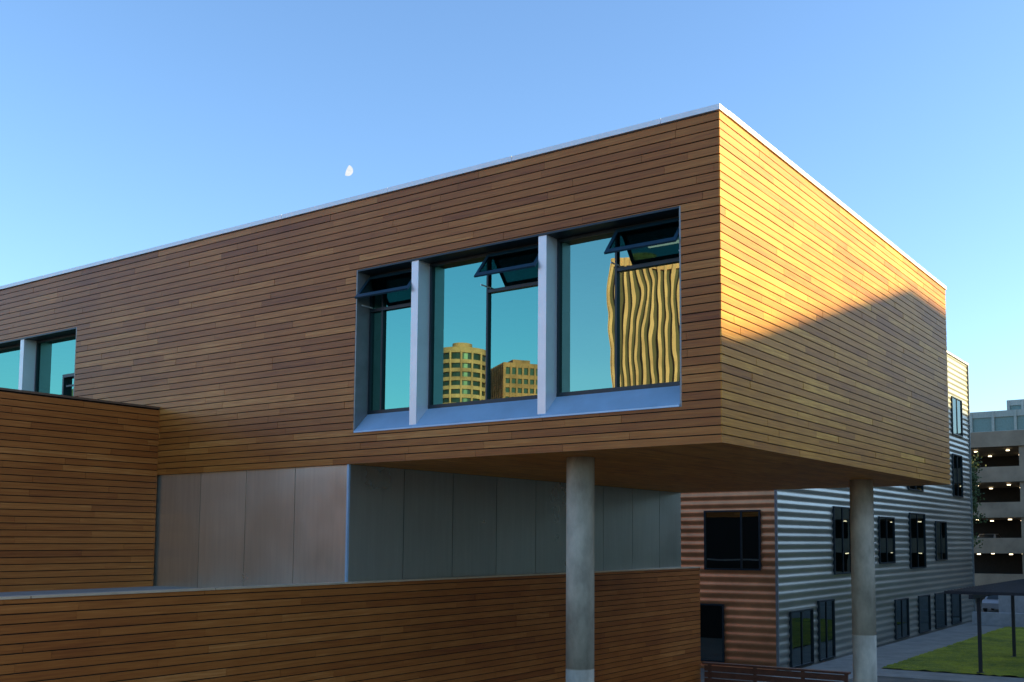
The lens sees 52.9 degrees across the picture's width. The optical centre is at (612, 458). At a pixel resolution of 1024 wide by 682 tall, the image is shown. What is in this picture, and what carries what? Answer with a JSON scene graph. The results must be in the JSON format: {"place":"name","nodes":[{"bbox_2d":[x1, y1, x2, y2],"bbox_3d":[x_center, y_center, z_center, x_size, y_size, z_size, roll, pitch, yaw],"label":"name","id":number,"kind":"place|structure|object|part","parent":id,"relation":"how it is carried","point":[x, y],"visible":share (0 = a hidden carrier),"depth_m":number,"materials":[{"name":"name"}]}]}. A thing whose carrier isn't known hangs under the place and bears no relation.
{"place":"outdoors","nodes":[
{"label":"outdoors","id":0,"kind":"place"},
{"bbox_2d":[345,165,352,175],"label":"moon","id":1,"kind":"object","parent":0,"point":[349,171],"visible":1,"depth_m":2055.90,"materials":[{"name":"white"}]},
{"bbox_2d":[0,0,1023,412],"label":"sky","id":2,"kind":"structure","parent":0,"point":[127,126],"materials":[{"name":"blue"}]},
{"bbox_2d":[700,597,1023,681],"bbox_3d":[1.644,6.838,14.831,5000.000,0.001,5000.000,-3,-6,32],"label":"ground","id":3,"kind":"structure","parent":0,"point":[881,679],"depth_m":43.46,"materials":[{"name":"concrete"}]},
{"bbox_2d":[0,586,190,595],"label":"terrace deck","id":4,"kind":"structure","parent":3,"relation":"on","point":[21,593],"depth_m":20.65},
{"bbox_2d":[0,391,157,585],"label":"wood-clad wall","id":5,"kind":"structure","parent":4,"relation":"on","point":[75,491],"depth_m":21.27,"materials":[{"name":"brown wood"}]},
{"bbox_2d":[0,392,159,591],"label":"wing cladding","id":6,"kind":"structure","parent":5,"relation":"attached to","point":[107,549],"depth_m":21.25,"materials":[{"name":"brown wood"}]},
{"bbox_2d":[0,387,159,408],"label":"wing coping","id":7,"kind":"object","parent":5,"relation":"on","point":[74,398],"visible":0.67,"depth_m":21.38,"materials":[{"name":"black metal"}]},
{"bbox_2d":[168,464,667,491],"bbox_3d":[-12.513,2.665,32.135,25.990,3.095,13.250,-3,-6,32],"label":"soffit","id":8,"kind":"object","parent":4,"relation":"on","point":[346,464],"visible":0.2,"depth_m":21.48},
{"bbox_2d":[152,465,346,587],"bbox_3d":[-8.250,1.564,21.618,7.494,2.566,0.049,-3,-6,32],"label":"steel front panel","id":9,"kind":"object","parent":8,"relation":"attached to","point":[278,526],"visible":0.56,"depth_m":21.09,"materials":[{"name":"silver metal"}]},
{"bbox_2d":[348,465,680,581],"bbox_3d":[-1.522,1.859,25.206,0.039,2.566,13.308,-3,-6,32],"label":"steel side panel","id":10,"kind":"object","parent":8,"relation":"attached to","point":[410,524],"visible":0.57,"depth_m":23.03,"materials":[{"name":"grey metal"}]},
{"bbox_2d":[345,464,350,581],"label":"corner trim","id":11,"kind":"structure","parent":10,"relation":"attached to","point":[347,523],"depth_m":19.57,"materials":[{"name":"metal"}]},
{"bbox_2d":[0,568,699,681],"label":"base parapet","id":12,"kind":"structure","parent":3,"relation":"on","point":[352,630],"depth_m":19.40,"materials":[{"name":"brown wood"}]},
{"bbox_2d":[0,568,700,681],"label":"base cladding","id":13,"kind":"structure","parent":12,"relation":"attached to","point":[625,576],"depth_m":19.60,"materials":[{"name":"brown wood"}]},
{"bbox_2d":[0,567,700,599],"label":"parapet cap","id":14,"kind":"object","parent":12,"relation":"on","point":[149,591],"visible":0.96,"depth_m":17.73,"materials":[{"name":"metal"}]},
{"bbox_2d":[566,456,594,681],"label":"concrete column","id":15,"kind":"structure","parent":3,"relation":"on","point":[580,496],"depth_m":17.81,"materials":[{"name":"grey concrete"}]},
{"bbox_2d":[352,443,948,492],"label":"soffit boards","id":16,"kind":"object","parent":15,"relation":"on","point":[709,467],"visible":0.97,"depth_m":20.84,"materials":[{"name":"brown wood"}]},
{"bbox_2d":[681,490,775,669],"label":"corrugated front","id":17,"kind":"object","parent":3,"relation":"on","point":[747,598],"visible":0.14,"depth_m":44.87,"materials":[{"name":"orange metal"}]},
{"bbox_2d":[702,662,850,681],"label":"wooden fence","id":18,"kind":"object","parent":3,"relation":"on","point":[803,674],"visible":1,"depth_m":30.07,"materials":[{"name":"brown wood"}]},
{"bbox_2d":[849,479,876,681],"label":"concrete column","id":19,"kind":"structure","parent":3,"relation":"on","point":[864,641],"depth_m":24.28,"materials":[{"name":"grey concrete"}]},
{"bbox_2d":[775,354,973,670],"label":"corrugated side","id":20,"kind":"object","parent":3,"relation":"on","point":[808,578],"visible":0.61,"depth_m":56.62,"materials":[{"name":"metal"}]},
{"bbox_2d":[971,452,987,548],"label":"broadleaf tree","id":21,"kind":"object","parent":3,"relation":"on","point":[974,485],"visible":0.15,"depth_m":86.90,"materials":[{"name":"green plant"}]},
{"bbox_2d":[944,579,1023,674],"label":"pergola","id":22,"kind":"object","parent":3,"relation":"on","point":[1012,588],"visible":0.94,"depth_m":43.50,"materials":[{"name":"metal"}]},
{"bbox_2d":[982,595,998,611],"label":"parked car","id":23,"kind":"object","parent":3,"relation":"on","point":[992,602],"visible":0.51,"depth_m":81.80,"materials":[{"name":"paint"}]},
{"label":"windows","id":24,"kind":"part","parent":23,"relation":"part of","materials":[{"name":"glass"}]},
{"bbox_2d":[972,595,1023,626],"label":"retaining wall","id":25,"kind":"structure","parent":3,"relation":"on","point":[1002,617],"depth_m":68.78,"materials":[{"name":"concrete"}]},
{"bbox_2d":[1007,399,1023,409],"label":"distant tower","id":26,"kind":"structure","parent":3,"relation":"on","point":[1015,404],"depth_m":223.02,"materials":[{"name":"blue glass"}]},
{"bbox_2d":[757,622,1023,681],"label":"path","id":27,"kind":"structure","parent":0,"point":[896,652],"depth_m":48.91,"materials":[{"name":"concrete"}]},
{"bbox_2d":[882,627,1023,677],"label":"lawn","id":28,"kind":"structure","parent":0,"point":[962,657],"depth_m":48.71,"materials":[{"name":"green plant"}]},
{"bbox_2d":[970,430,1023,585],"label":"parking garage","id":29,"kind":"structure","parent":0,"point":[1001,507],"depth_m":94.71,"materials":[{"name":"concrete"}]},
{"bbox_2d":[978,534,1000,537],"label":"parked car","id":30,"kind":"object","parent":29,"relation":"on","point":[989,536],"visible":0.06,"depth_m":95.86,"materials":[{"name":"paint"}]},
{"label":"windows","id":31,"kind":"part","parent":30,"relation":"part of","materials":[{"name":"black glass"}]},
{"bbox_2d":[970,409,1023,432],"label":"distant tower","id":32,"kind":"structure","parent":0,"point":[1002,420],"depth_m":198.91,"materials":[{"name":"glass"}]},
{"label":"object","id":33,"kind":"object","parent":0,"visible":0},
{"bbox_2d":[700,396,963,667],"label":"window frame","id":34,"kind":"object","parent":33,"relation":"attached to","point":[818,602],"visible":0.57,"depth_m":50.94,"materials":[{"name":"black metal"}]},
{"bbox_2d":[699,398,961,666],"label":"window glass","id":35,"kind":"object","parent":34,"relation":"in","point":[722,539],"visible":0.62,"depth_m":46.80,"materials":[{"name":"black glass"}]},
{"bbox_2d":[774,366,975,666],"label":"corner trim","id":36,"kind":"structure","parent":33,"relation":"attached to","point":[776,580],"depth_m":44.21,"materials":[{"name":"metal"}]},
{"bbox_2d":[947,351,968,365],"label":"coping","id":37,"kind":"object","parent":33,"relation":"on","point":[957,358],"visible":0.11,"depth_m":72.09,"materials":[{"name":"metal"}]},
{"bbox_3d":[-9.276,0.712,30.203,33.690,0.470,12.730,-3,-6,32],"label":"floor slab","id":38,"kind":"object","parent":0,"visible":0},
{"bbox_2d":[0,111,948,479],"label":"shell wall","id":39,"kind":"structure","parent":38,"relation":"on","point":[482,425],"depth_m":20.08,"materials":[{"name":"brown wood"}]},
{"bbox_2d":[0,112,721,474],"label":"front cladding","id":40,"kind":"structure","parent":39,"relation":"attached to","point":[212,456],"depth_m":20.20,"materials":[{"name":"brown wood"}]},
{"bbox_2d":[0,103,946,290],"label":"roof coping","id":41,"kind":"object","parent":39,"relation":"on","point":[737,121],"visible":0.5,"depth_m":19.27,"materials":[{"name":"metal"}]},
{"bbox_2d":[354,386,679,432],"bbox_3d":[-1.861,-0.849,17.880,7.090,0.438,0.400,-3,-6,32],"label":"window sill","id":42,"kind":"structure","parent":39,"relation":"attached to","point":[638,399],"depth_m":17.55,"materials":[{"name":"metal"}]},
{"bbox_2d":[409,235,556,424],"bbox_3d":[-2.343,-2.205,18.334,3.110,3.079,0.380,-3,-6,32],"label":"window fin","id":43,"kind":"object","parent":42,"relation":"on","point":[547,324],"depth_m":17.62,"materials":[{"name":"metal"}]},
{"bbox_2d":[367,216,679,414],"bbox_3d":[-1.760,-2.377,18.165,7.100,2.755,0.085,-3,-6,32],"label":"window frame","id":44,"kind":"object","parent":42,"relation":"on","point":[383,309],"visible":0.63,"depth_m":18.34,"materials":[{"name":"black metal"}]},
{"bbox_2d":[354,269,411,298],"bbox_3d":[-4.294,-3.350,19.556,1.380,0.620,0.035,-3,-44,32],"label":"window awning sash","id":45,"kind":"object","parent":44,"relation":"attached to","point":[387,283],"depth_m":19.56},
{"bbox_2d":[371,286,410,410],"bbox_3d":[-4.159,-2.261,19.695,1.405,2.755,0.001,-3,-6,32],"label":"window pane","id":46,"kind":"object","parent":44,"relation":"attached to","point":[397,341],"visible":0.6,"depth_m":19.73,"materials":[{"name":"blue glass"}]},
{"bbox_2d":[432,257,537,404],"bbox_3d":[-2.252,-2.360,18.491,2.770,2.755,0.001,-3,-6,32],"label":"window pane","id":47,"kind":"object","parent":44,"relation":"attached to","point":[459,338],"visible":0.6,"depth_m":18.57,"materials":[{"name":"blue glass"}]},
{"bbox_2d":[474,245,537,277],"bbox_3d":[-1.794,-3.480,17.977,1.340,0.620,0.035,-3,-44,32],"label":"window awning sash","id":48,"kind":"object","parent":44,"relation":"attached to","point":[510,260],"depth_m":17.98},
{"bbox_2d":[560,232,679,392],"bbox_3d":[0.154,-2.485,16.972,2.585,2.755,0.001,-3,-6,32],"label":"window pane","id":49,"kind":"object","parent":44,"relation":"attached to","point":[648,326],"visible":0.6,"depth_m":17.01,"materials":[{"name":"blue glass"}]},
{"bbox_2d":[604,217,678,253],"bbox_3d":[0.525,-3.600,16.514,1.330,0.620,0.035,-3,-44,32],"label":"window awning sash","id":50,"kind":"object","parent":44,"relation":"attached to","point":[646,235],"depth_m":16.50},
{"bbox_2d":[353,206,681,432],"bbox_3d":[-1.855,-2.215,18.002,7.160,3.185,0.378,-3,-6,32],"label":"window surround","id":51,"kind":"structure","parent":39,"relation":"attached to","point":[361,365],"depth_m":19.83,"materials":[{"name":"metal"}]},
{"bbox_2d":[358,206,678,275],"bbox_3d":[-1.855,-3.785,18.130,7.100,0.035,0.380,-3,-6,32],"label":"window head","id":52,"kind":"object","parent":51,"relation":"attached to","point":[670,212],"depth_m":17.80},
{"bbox_2d":[718,111,950,484],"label":"end cladding","id":53,"kind":"structure","parent":39,"relation":"attached to","point":[765,184],"depth_m":19.04,"materials":[{"name":"brown wood"}]},
{"bbox_3d":[-16.201,-0.105,26.933,7.480,0.438,0.400,-3,-6,32],"label":"side window sill","id":54,"kind":"object","parent":39,"relation":"attached to","visible":0},
{"bbox_2d":[18,339,35,390],"bbox_3d":[-15.120,-1.529,26.399,0.170,3.054,0.380,-3,-6,32],"label":"side window fin","id":55,"kind":"object","parent":54,"relation":"on","point":[27,365],"visible":0.36,"depth_m":26.36,"materials":[{"name":"silver metal"}]},
{"bbox_2d":[0,334,75,391],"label":"side window frame","id":56,"kind":"object","parent":54,"relation":"on","point":[37,354],"visible":0.3,"depth_m":26.50,"materials":[{"name":"black metal"}]},
{"bbox_2d":[0,347,19,388],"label":"side window pane","id":57,"kind":"object","parent":56,"relation":"attached to","point":[9,366],"visible":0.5,"depth_m":27.29,"materials":[{"name":"teal glass"}]},
{"bbox_2d":[37,336,75,395],"bbox_3d":[-13.944,-1.741,25.871,2.400,2.730,0.001,-3,-6,32],"label":"side window pane","id":58,"kind":"object","parent":56,"relation":"attached to","point":[56,361],"visible":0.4,"depth_m":26.09,"materials":[{"name":"teal glass"}]},
{"bbox_2d":[62,373,73,394],"bbox_3d":[-13.425,-1.272,25.407,0.910,1.700,0.160,-3,-6,32],"label":"balcony door frame","id":59,"kind":"object","parent":54,"relation":"on","point":[65,385],"visible":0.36,"depth_m":25.65,"materials":[{"name":"black metal"}]},
{"bbox_2d":[73,327,76,395],"bbox_3d":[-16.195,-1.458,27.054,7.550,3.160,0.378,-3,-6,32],"label":"side window jamb","id":60,"kind":"object","parent":54,"relation":"on","point":[75,363],"visible":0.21,"depth_m":24.96,"materials":[{"name":"metal"}]},
{"bbox_2d":[0,327,75,347],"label":"side window head","id":61,"kind":"object","parent":60,"relation":"attached to","point":[55,334],"visible":0.62,"depth_m":26.11}
]}

